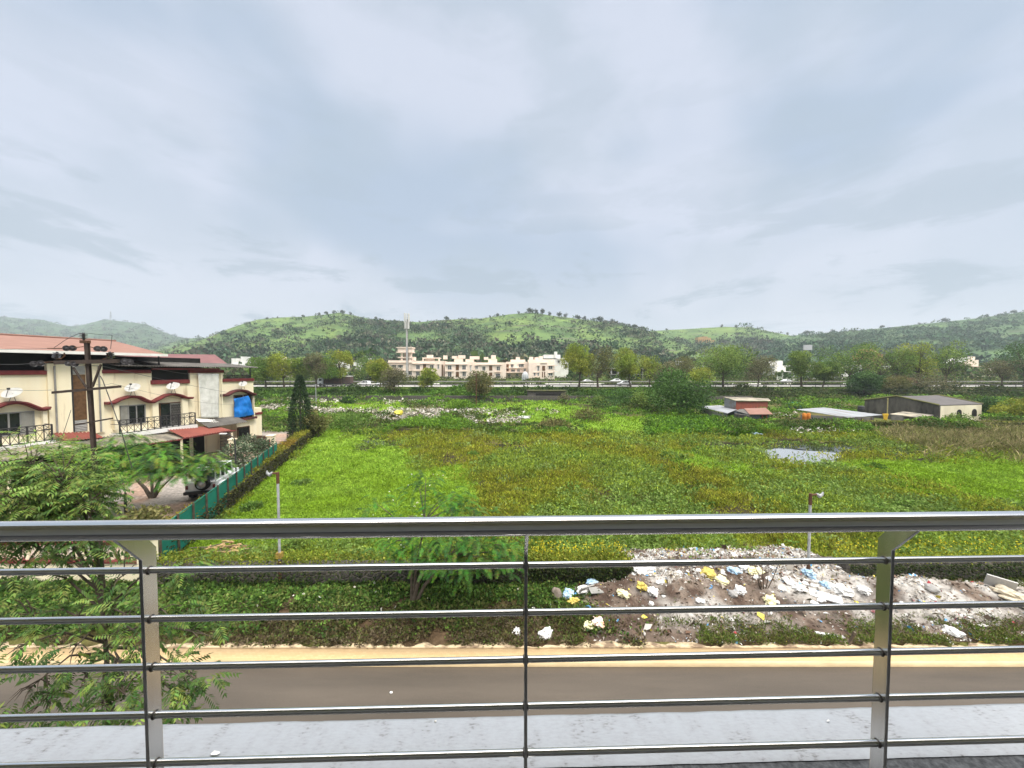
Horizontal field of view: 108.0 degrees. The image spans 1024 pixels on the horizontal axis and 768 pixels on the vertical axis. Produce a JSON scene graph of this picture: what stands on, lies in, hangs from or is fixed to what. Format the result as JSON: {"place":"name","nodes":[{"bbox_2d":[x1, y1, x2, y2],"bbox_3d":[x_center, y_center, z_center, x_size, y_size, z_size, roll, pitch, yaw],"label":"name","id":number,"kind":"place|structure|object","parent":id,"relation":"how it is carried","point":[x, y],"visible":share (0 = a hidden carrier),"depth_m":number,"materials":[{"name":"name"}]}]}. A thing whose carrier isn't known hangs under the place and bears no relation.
{"place":"outdoors","nodes":[
{"label":"outdoors","id":0,"kind":"place"},
{"bbox_2d":[0,317,181,348],"bbox_3d":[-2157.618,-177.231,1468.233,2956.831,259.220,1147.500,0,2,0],"label":"hill","id":1,"kind":"structure","parent":0,"point":[97,324],"depth_m":1521.90,"materials":[{"name":"green plant"}]},
{"bbox_2d":[0,316,187,348],"bbox_3d":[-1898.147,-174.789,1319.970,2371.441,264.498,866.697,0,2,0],"label":"hill woods","id":2,"kind":"object","parent":1,"relation":"on","point":[66,332],"visible":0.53,"depth_m":1464.82,"materials":[{"name":"green plant"}]},
{"bbox_2d":[158,313,703,375],"bbox_3d":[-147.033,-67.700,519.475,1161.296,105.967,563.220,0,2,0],"label":"hill","id":3,"kind":"structure","parent":0,"point":[501,332],"depth_m":492.18,"materials":[{"name":"green plant"}]},
{"bbox_2d":[156,310,743,375],"bbox_3d":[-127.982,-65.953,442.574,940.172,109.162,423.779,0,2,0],"label":"hill woods","id":4,"kind":"object","parent":3,"relation":"on","point":[385,349],"visible":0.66,"depth_m":390.02,"materials":[{"name":"green plant"}]},
{"bbox_2d":[0,511,1023,767],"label":"balcony railing","id":5,"kind":"object","parent":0,"point":[136,537],"visible":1,"depth_m":1.05,"materials":[{"name":"metal"}]},
{"bbox_2d":[0,667,1023,728],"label":"road","id":6,"kind":"structure","parent":0,"point":[304,687],"depth_m":9.82,"materials":[{"name":"grey asphalt"}]},
{"bbox_2d":[0,648,1023,659],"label":"pavement","id":7,"kind":"structure","parent":0,"point":[285,653],"depth_m":10.84,"materials":[{"name":"beige concrete"}]},
{"bbox_2d":[0,0,1023,337],"label":"sky","id":8,"kind":"structure","parent":0,"point":[184,168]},
{"bbox_2d":[0,704,1023,767],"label":"ledge","id":9,"kind":"object","parent":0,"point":[242,739],"visible":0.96,"depth_m":2.63,"materials":[{"name":"white concrete"}]},
{"bbox_2d":[1,376,1023,646],"bbox_3d":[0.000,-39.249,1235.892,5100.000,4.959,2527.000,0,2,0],"label":"ground","id":10,"kind":"structure","parent":0,"point":[173,498],"depth_m":26.95,"materials":[{"name":"green plant"}]},
{"bbox_2d":[0,540,158,582],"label":"compound wall","id":11,"kind":"structure","parent":10,"relation":"on","point":[128,577],"depth_m":14.12,"materials":[{"name":"beige paint"}]},
{"bbox_2d":[29,333,133,591],"bbox_3d":[-14.888,3.216,13.068,3.523,10.014,0.328,0,2,0],"label":"electricity pole","id":12,"kind":"object","parent":10,"relation":"on","point":[89,385],"visible":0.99,"depth_m":12.90,"materials":[{"name":"metal"}]},
{"bbox_2d":[0,424,241,728],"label":"street tree","id":13,"kind":"object","parent":10,"relation":"on","point":[61,501],"visible":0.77,"depth_m":6.62,"materials":[{"name":"green plant"}]},
{"bbox_2d":[0,333,261,493],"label":"row house","id":14,"kind":"structure","parent":10,"relation":"on","point":[44,412],"depth_m":29.27,"materials":[{"name":"beige paint"}]},
{"bbox_2d":[0,411,34,436],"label":"window","id":15,"kind":"structure","parent":14,"relation":"in","point":[27,418],"depth_m":24.00,"materials":[{"name":"white glass"}]},
{"bbox_2d":[120,404,145,425],"bbox_3d":[-30.448,2.459,29.886,0.087,1.554,1.641,1,2,14],"label":"window","id":16,"kind":"structure","parent":14,"relation":"in","point":[132,412],"depth_m":29.84,"materials":[{"name":"white glass"}]},
{"bbox_2d":[159,402,180,426],"bbox_3d":[-29.780,2.684,32.470,0.115,2.167,1.719,1,2,14],"label":"window","id":17,"kind":"structure","parent":14,"relation":"in","point":[170,408],"depth_m":32.37,"materials":[{"name":"grey glass"}]},
{"bbox_2d":[197,373,218,417],"bbox_3d":[-28.820,1.159,35.385,0.126,4.340,1.967,1,2,15],"label":"plastic sheet","id":18,"kind":"object","parent":14,"relation":"hanging from","point":[208,396],"visible":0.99,"depth_m":35.38,"materials":[{"name":"white plastic"}]},
{"bbox_2d":[234,396,253,417],"bbox_3d":[-27.771,2.336,38.601,0.317,2.201,2.323,1,2,16],"label":"tarpaulin","id":19,"kind":"object","parent":14,"relation":"hanging from","point":[242,406],"visible":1,"depth_m":38.38,"materials":[{"name":"blue plastic"}]},
{"bbox_2d":[33,430,238,498],"bbox_3d":[-22.529,5.334,21.987,11.389,4.848,5.451,0,2,0],"label":"feathery tree","id":20,"kind":"object","parent":10,"relation":"on","point":[158,474],"visible":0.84,"depth_m":21.64,"materials":[{"name":"green plant"}]},
{"bbox_2d":[109,503,172,519],"bbox_3d":[-18.723,7.001,18.879,2.684,1.721,2.797,0,2,0],"label":"garden bush","id":21,"kind":"object","parent":10,"relation":"on","point":[142,513],"visible":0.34,"depth_m":18.89,"materials":[{"name":"green plant"}]},
{"bbox_2d":[183,460,238,497],"bbox_3d":[-20.526,6.443,25.632,1.901,2.041,4.374,-1,2,-16],"label":"jeep","id":22,"kind":"object","parent":10,"relation":"on","point":[192,490],"visible":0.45,"depth_m":23.92,"materials":[{"name":"white paint"}]},
{"bbox_2d":[158,443,276,558],"bbox_3d":[-17.754,6.533,24.270,0.162,2.000,19.236,-1,2,-20],"label":"net fence","id":23,"kind":"object","parent":10,"relation":"on","point":[207,500],"visible":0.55,"depth_m":20.30,"materials":[{"name":"green fabric"}]},
{"bbox_2d":[120,428,323,556],"bbox_3d":[-22.120,6.492,36.423,1.760,2.102,46.335,-1,2,-18],"label":"hedge","id":24,"kind":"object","parent":10,"relation":"on","point":[282,452],"depth_m":27.91,"materials":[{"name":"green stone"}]},
{"bbox_2d":[189,540,281,556],"bbox_3d":[-12.138,7.456,16.466,5.608,0.727,1.401,0,2,0],"label":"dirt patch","id":25,"kind":"object","parent":10,"relation":"on","point":[223,544],"visible":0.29,"depth_m":16.77,"materials":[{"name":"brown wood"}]},
{"bbox_2d":[217,439,263,468],"bbox_3d":[-22.270,5.951,30.598,3.372,2.960,3.278,2,3,40],"label":"garden bush","id":26,"kind":"object","parent":10,"relation":"on","point":[244,458],"visible":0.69,"depth_m":30.40,"materials":[{"name":"green plant"}]},
{"bbox_2d":[237,433,276,455],"bbox_3d":[-23.352,5.832,33.991,3.517,2.948,2.204,-1,2,-31],"label":"garden bush","id":27,"kind":"object","parent":10,"relation":"on","point":[262,445],"visible":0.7,"depth_m":33.93,"materials":[{"name":"green plant"}]},
{"bbox_2d":[244,357,280,387],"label":"roadside tree","id":28,"kind":"object","parent":10,"relation":"on","point":[259,375],"visible":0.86,"depth_m":113.81,"materials":[{"name":"green plant"}]},
{"bbox_2d":[266,470,283,583],"bbox_3d":[-8.920,5.611,13.965,0.539,4.760,0.180,0,2,0],"label":"street lamp","id":29,"kind":"object","parent":10,"relation":"on","point":[279,554],"visible":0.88,"depth_m":13.90,"materials":[{"name":"metal"}]},
{"bbox_2d":[263,351,301,386],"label":"roadside tree","id":30,"kind":"object","parent":10,"relation":"on","point":[281,361],"visible":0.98,"depth_m":115.34,"materials":[{"name":"green plant"}]},
{"bbox_2d":[286,375,313,437],"bbox_3d":[-25.738,2.874,45.118,3.136,7.974,3.216,0,2,0],"label":"conical tree","id":31,"kind":"object","parent":10,"relation":"on","point":[299,385],"visible":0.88,"depth_m":44.66,"materials":[{"name":"green plant"}]},
{"bbox_2d":[301,351,327,387],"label":"roadside tree","id":32,"kind":"object","parent":10,"relation":"on","point":[314,362],"visible":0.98,"depth_m":114.91,"materials":[{"name":"green plant"}]},
{"bbox_2d":[302,407,333,436],"bbox_3d":[-24.174,4.816,46.010,3.914,4.114,3.913,0,2,0],"label":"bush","id":33,"kind":"object","parent":10,"relation":"on","point":[318,424],"visible":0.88,"depth_m":45.59,"materials":[{"name":"green plant"}]},
{"bbox_2d":[0,601,647,648],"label":"verge weeds","id":34,"kind":"object","parent":10,"relation":"on","point":[362,638],"visible":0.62,"depth_m":11.62,"materials":[{"name":"green plant"}]},
{"bbox_2d":[310,352,342,385],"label":"roadside tree","id":35,"kind":"object","parent":10,"relation":"on","point":[330,370],"visible":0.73,"depth_m":117.43,"materials":[{"name":"green plant"}]},
{"bbox_2d":[0,575,673,638],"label":"verge plants","id":36,"kind":"object","parent":10,"relation":"on","point":[223,593],"visible":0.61,"depth_m":12.96,"materials":[{"name":"green plant"}]},
{"bbox_2d":[326,349,354,385],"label":"roadside tree","id":37,"kind":"object","parent":10,"relation":"on","point":[345,356],"visible":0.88,"depth_m":120.60,"materials":[{"name":"green plant"}]},
{"bbox_2d":[325,409,375,432],"bbox_3d":[-23.755,5.846,53.853,8.179,4.583,8.620,-1,2,-23],"label":"bush","id":38,"kind":"object","parent":10,"relation":"on","point":[343,419],"visible":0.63,"depth_m":52.98,"materials":[{"name":"green plant"}]},
{"bbox_2d":[365,358,391,385],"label":"roadside tree","id":39,"kind":"object","parent":10,"relation":"on","point":[377,367],"visible":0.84,"depth_m":115.77,"materials":[{"name":"green plant"}]},
{"bbox_2d":[379,365,411,392],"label":"roadside tree","id":40,"kind":"object","parent":10,"relation":"on","point":[396,376],"visible":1,"depth_m":108.97,"materials":[{"name":"green plant"}]},
{"bbox_2d":[156,546,635,586],"bbox_3d":[-4.597,7.247,14.239,18.492,1.870,1.178,0,2,0],"label":"hedge","id":41,"kind":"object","parent":10,"relation":"on","point":[581,575],"depth_m":14.06,"materials":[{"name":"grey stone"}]},
{"bbox_2d":[387,347,415,377],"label":"apartment block","id":42,"kind":"structure","parent":10,"relation":"on","point":[401,363],"depth_m":163.83,"materials":[{"name":"beige paint"}]},
{"bbox_2d":[417,367,439,387],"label":"roadside tree","id":43,"kind":"object","parent":10,"relation":"on","point":[425,376],"visible":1,"depth_m":116.31,"materials":[{"name":"green plant"}]},
{"bbox_2d":[412,355,447,378],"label":"apartment block","id":44,"kind":"structure","parent":10,"relation":"on","point":[428,362],"depth_m":162.83,"materials":[{"name":"beige paint"}]},
{"bbox_2d":[355,470,529,603],"bbox_3d":[-2.437,5.444,12.673,6.119,4.810,2.865,0,2,0],"label":"feathery tree","id":45,"kind":"object","parent":10,"relation":"on","point":[435,545],"visible":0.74,"depth_m":12.35,"materials":[{"name":"green plant"}]},
{"bbox_2d":[445,355,479,378],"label":"apartment block","id":46,"kind":"structure","parent":10,"relation":"on","point":[458,367],"depth_m":160.88,"materials":[{"name":"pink paint"}]},
{"bbox_2d":[464,370,494,400],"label":"roadside tree","id":47,"kind":"object","parent":10,"relation":"on","point":[483,383],"visible":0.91,"depth_m":97.66,"materials":[{"name":"green plant"}]},
{"bbox_2d":[474,355,505,378],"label":"apartment block","id":48,"kind":"structure","parent":10,"relation":"on","point":[492,366],"depth_m":161.84,"materials":[{"name":"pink paint"}]},
{"bbox_2d":[0,640,1007,647],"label":"back kerb","id":49,"kind":"structure","parent":10,"relation":"on","point":[606,644],"depth_m":11.07,"materials":[{"name":"beige concrete"}]},
{"bbox_2d":[0,660,1023,666],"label":"kerb","id":50,"kind":"structure","parent":10,"relation":"on","point":[830,663],"depth_m":10.50,"materials":[{"name":"paint"}]},
{"bbox_2d":[506,357,527,377],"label":"apartment block","id":51,"kind":"structure","parent":10,"relation":"on","point":[517,367],"depth_m":167.81,"materials":[{"name":"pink paint"}]},
{"bbox_2d":[309,395,752,401],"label":"boundary wall","id":52,"kind":"structure","parent":10,"relation":"on","point":[538,398],"depth_m":100.18,"materials":[{"name":"grey concrete"}]},
{"bbox_2d":[528,356,557,378],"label":"apartment block","id":53,"kind":"structure","parent":10,"relation":"on","point":[540,367],"depth_m":159.90,"materials":[{"name":"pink paint"}]},
{"bbox_2d":[260,396,861,432],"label":"dumped rubble","id":54,"kind":"object","parent":10,"relation":"on","point":[406,414],"visible":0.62,"depth_m":68.88,"materials":[{"name":"grey stone"}]},
{"bbox_2d":[560,342,595,387],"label":"roadside tree","id":55,"kind":"object","parent":10,"relation":"on","point":[575,361],"visible":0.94,"depth_m":114.68,"materials":[{"name":"green plant"}]},
{"bbox_2d":[569,406,610,422],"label":"bush","id":56,"kind":"object","parent":10,"relation":"on","point":[584,411],"visible":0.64,"depth_m":61.56,"materials":[{"name":"green plant"}]},
{"bbox_2d":[162,424,1023,575],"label":"field weeds","id":57,"kind":"object","parent":10,"relation":"on","point":[721,496],"visible":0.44,"depth_m":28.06,"materials":[{"name":"green plant"}]},
{"bbox_2d":[178,399,1023,559],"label":"lawn grass","id":58,"kind":"structure","parent":10,"relation":"on","point":[971,480],"depth_m":28.77,"materials":[{"name":"green plant"}]},
{"bbox_2d":[583,345,619,387],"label":"roadside tree","id":59,"kind":"object","parent":10,"relation":"on","point":[605,358],"visible":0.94,"depth_m":114.81,"materials":[{"name":"green plant"}]},
{"bbox_2d":[201,349,1023,380],"bbox_3d":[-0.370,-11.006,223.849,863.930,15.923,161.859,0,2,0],"label":"distant woods","id":60,"kind":"object","parent":10,"relation":"on","point":[228,371],"visible":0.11,"depth_m":157.95,"materials":[{"name":"green plant"}]},
{"bbox_2d":[590,386,641,410],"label":"field tree","id":61,"kind":"object","parent":10,"relation":"on","point":[619,399],"visible":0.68,"depth_m":77.84,"materials":[{"name":"green plant"}]},
{"bbox_2d":[231,374,1022,383],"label":"median plants","id":62,"kind":"object","parent":10,"relation":"on","point":[983,378],"visible":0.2,"depth_m":151.46,"materials":[{"name":"green plant"}]},
{"bbox_2d":[612,347,642,386],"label":"roadside tree","id":63,"kind":"object","parent":10,"relation":"on","point":[628,369],"visible":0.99,"depth_m":115.76,"materials":[{"name":"green plant"}]},
{"bbox_2d":[253,383,1023,399],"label":"embankment creepers","id":64,"kind":"object","parent":10,"relation":"on","point":[514,390],"visible":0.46,"depth_m":109.71,"materials":[{"name":"green plant"}]},
{"bbox_2d":[254,381,1022,383],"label":"guardrail","id":65,"kind":"object","parent":10,"relation":"on","point":[654,381],"visible":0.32,"depth_m":132.53,"materials":[{"name":"grey metal"}]},
{"bbox_2d":[253,385,1023,386],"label":"highway","id":66,"kind":"structure","parent":10,"relation":"on","point":[607,385],"depth_m":126.65,"materials":[{"name":"grey asphalt"}]},
{"bbox_2d":[253,384,1023,386],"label":"guardrail","id":67,"kind":"object","parent":66,"relation":"on","point":[616,384],"visible":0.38,"depth_m":118.62,"materials":[{"name":"grey metal"}]},
{"bbox_2d":[254,392,1023,436],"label":"field creepers","id":68,"kind":"object","parent":10,"relation":"on","point":[784,408],"visible":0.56,"depth_m":61.00,"materials":[{"name":"green plant"}]},
{"bbox_2d":[635,354,662,386],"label":"roadside tree","id":69,"kind":"object","parent":10,"relation":"on","point":[647,366],"visible":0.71,"depth_m":117.14,"materials":[{"name":"green plant"}]},
{"bbox_2d":[644,365,719,414],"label":"field tree","id":70,"kind":"object","parent":10,"relation":"on","point":[676,388],"visible":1,"depth_m":68.46,"materials":[{"name":"green plant"}]},
{"bbox_2d":[643,414,764,435],"bbox_3d":[30.164,5.755,55.882,26.033,1.430,18.174,0,2,0],"label":"broadleaf creeper","id":71,"kind":"object","parent":10,"relation":"on","point":[696,422],"visible":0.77,"depth_m":52.18,"materials":[{"name":"green plant"}]},
{"bbox_2d":[691,342,759,386],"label":"roadside tree","id":72,"kind":"object","parent":10,"relation":"on","point":[723,365],"visible":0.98,"depth_m":115.50,"materials":[{"name":"green plant"}]},
{"bbox_2d":[724,397,770,414],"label":"tin shed","id":73,"kind":"structure","parent":10,"relation":"on","point":[737,403],"depth_m":65.70,"materials":[{"name":"metal"}]},
{"bbox_2d":[734,408,772,419],"bbox_3d":[39.144,5.097,59.477,5.302,2.246,4.500,0,2,0],"label":"roof","id":74,"kind":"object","parent":10,"relation":"on","point":[756,413],"visible":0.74,"depth_m":58.78,"materials":[{"name":"metal"}]},
{"bbox_2d":[742,355,779,385],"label":"roadside tree","id":75,"kind":"object","parent":10,"relation":"on","point":[763,364],"visible":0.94,"depth_m":118.47,"materials":[{"name":"green plant"}]},
{"bbox_2d":[568,576,1023,645],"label":"verge grass","id":76,"kind":"structure","parent":10,"relation":"on","point":[813,636],"depth_m":11.60,"materials":[{"name":"green plant"}]},
{"bbox_2d":[575,540,1023,641],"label":"soil heap","id":77,"kind":"object","parent":10,"relation":"on","point":[719,594],"visible":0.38,"depth_m":12.75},
{"bbox_2d":[572,543,1023,644],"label":"garbage scraps","id":78,"kind":"object","parent":77,"relation":"on","point":[776,548],"visible":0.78,"depth_m":13.38,"materials":[{"name":"white plastic"}]},
{"bbox_2d":[983,574,1018,590],"bbox_3d":[17.432,7.114,13.268,0.700,0.450,0.060,11,26,39],"label":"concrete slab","id":79,"kind":"object","parent":77,"relation":"on","point":[990,579],"visible":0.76,"depth_m":13.25,"materials":[{"name":"concrete"}]},
{"bbox_2d":[989,584,1023,607],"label":"rubble pile","id":80,"kind":"object","parent":77,"relation":"on","point":[1005,592],"visible":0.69,"depth_m":12.84,"materials":[{"name":"stone"}]},
{"bbox_2d":[785,350,814,386],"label":"roadside tree","id":81,"kind":"object","parent":10,"relation":"on","point":[799,365],"visible":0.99,"depth_m":115.44,"materials":[{"name":"green plant"}]},
{"bbox_2d":[810,361,843,387],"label":"roadside tree","id":82,"kind":"object","parent":10,"relation":"on","point":[824,372],"visible":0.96,"depth_m":114.72,"materials":[{"name":"green plant"}]},
{"bbox_2d":[796,407,880,420],"bbox_3d":[52.197,5.353,61.239,14.074,1.606,10.452,-1,2,-20],"label":"shelter","id":83,"kind":"object","parent":10,"relation":"on","point":[842,414],"visible":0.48,"depth_m":60.39,"materials":[{"name":"metal"}]},
{"bbox_2d":[813,341,890,385],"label":"roadside tree","id":84,"kind":"object","parent":10,"relation":"on","point":[849,371],"visible":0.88,"depth_m":116.93,"materials":[{"name":"green plant"}]},
{"bbox_2d":[843,370,885,394],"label":"roadside tree","id":85,"kind":"object","parent":10,"relation":"on","point":[860,381],"visible":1,"depth_m":106.70,"materials":[{"name":"green plant"}]},
{"bbox_2d":[870,374,913,392],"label":"roadside tree","id":86,"kind":"object","parent":10,"relation":"on","point":[892,382],"visible":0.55,"depth_m":110.07,"materials":[{"name":"green plant"}]},
{"bbox_2d":[764,419,1023,426],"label":"mossy wall","id":87,"kind":"structure","parent":10,"relation":"on","point":[891,422],"depth_m":52.18,"materials":[{"name":"stone"}]},
{"bbox_2d":[878,347,921,377],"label":"roadside tree","id":88,"kind":"object","parent":10,"relation":"on","point":[908,362],"visible":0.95,"depth_m":115.55,"materials":[{"name":"green plant"}]},
{"bbox_2d":[894,341,940,382],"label":"roadside tree","id":89,"kind":"object","parent":10,"relation":"on","point":[921,367],"visible":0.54,"depth_m":115.55,"materials":[{"name":"green plant"}]},
{"bbox_2d":[864,394,983,420],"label":"gabled shed","id":90,"kind":"structure","parent":10,"relation":"on","point":[936,405],"depth_m":61.90,"materials":[{"name":"metal"}]},
{"bbox_2d":[835,547,1023,581],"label":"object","id":91,"kind":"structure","parent":10,"relation":"on","point":[969,570],"depth_m":14.26,"materials":[{"name":"green plant"}]},
{"bbox_2d":[891,368,979,392],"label":"roadside tree","id":92,"kind":"object","parent":10,"relation":"on","point":[930,379],"visible":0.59,"depth_m":109.94,"materials":[{"name":"green plant"}]},
{"bbox_2d":[863,417,1023,462],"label":"dry reeds","id":93,"kind":"object","parent":10,"relation":"on","point":[980,437],"visible":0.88,"depth_m":41.01,"materials":[{"name":"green plant"}]},
{"bbox_2d":[929,340,975,383],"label":"roadside tree","id":94,"kind":"object","parent":10,"relation":"on","point":[942,357],"visible":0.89,"depth_m":116.77,"materials":[{"name":"green plant"}]},
{"bbox_2d":[976,358,1023,385],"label":"roadside tree","id":95,"kind":"object","parent":10,"relation":"on","point":[1002,368],"visible":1,"depth_m":116.90,"materials":[{"name":"green plant"}]},
{"bbox_2d":[987,340,1023,385],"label":"roadside tree","id":96,"kind":"object","parent":10,"relation":"on","point":[1019,357],"visible":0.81,"depth_m":119.58,"materials":[{"name":"green plant"}]},
{"bbox_2d":[987,398,1023,420],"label":"field tree","id":97,"kind":"object","parent":10,"relation":"on","point":[1018,409],"visible":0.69,"depth_m":58.36,"materials":[{"name":"green plant"}]},
{"bbox_2d":[651,327,789,359],"bbox_3d":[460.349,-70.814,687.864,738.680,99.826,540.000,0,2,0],"label":"hill","id":98,"kind":"structure","parent":0,"point":[716,333],"depth_m":752.85,"materials":[{"name":"green plant"}]},
{"bbox_2d":[662,323,789,355],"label":"hill woods","id":99,"kind":"object","parent":98,"relation":"on","point":[751,342],"visible":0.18,"depth_m":633.27,"materials":[{"name":"green plant"}]},
{"bbox_2d":[761,448,840,464],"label":"water","id":100,"kind":"structure","parent":0,"point":[783,453],"depth_m":36.41,"materials":[{"name":"grey liquid"}]},
{"bbox_2d":[782,440,921,454],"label":"water","id":101,"kind":"structure","parent":0,"point":[815,447],"depth_m":40.49,"materials":[{"name":"liquid"}]},
{"bbox_2d":[767,312,1023,364],"bbox_3d":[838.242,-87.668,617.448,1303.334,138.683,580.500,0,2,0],"label":"hill","id":102,"kind":"structure","parent":0,"point":[1011,331],"depth_m":598.46,"materials":[{"name":"green plant"}]},
{"bbox_2d":[740,310,1023,366],"bbox_3d":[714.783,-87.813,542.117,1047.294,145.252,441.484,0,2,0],"label":"hill woods","id":103,"kind":"object","parent":102,"relation":"on","point":[971,337],"visible":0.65,"depth_m":528.71,"materials":[{"name":"green plant"}]},
{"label":"house base wall","id":104,"kind":"structure","parent":0,"visible":0},
{"bbox_2d":[550,755,1023,767],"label":"gutter strip","id":105,"kind":"object","parent":104,"relation":"on","point":[1005,761],"depth_m":2.46,"materials":[{"name":"grey concrete"}]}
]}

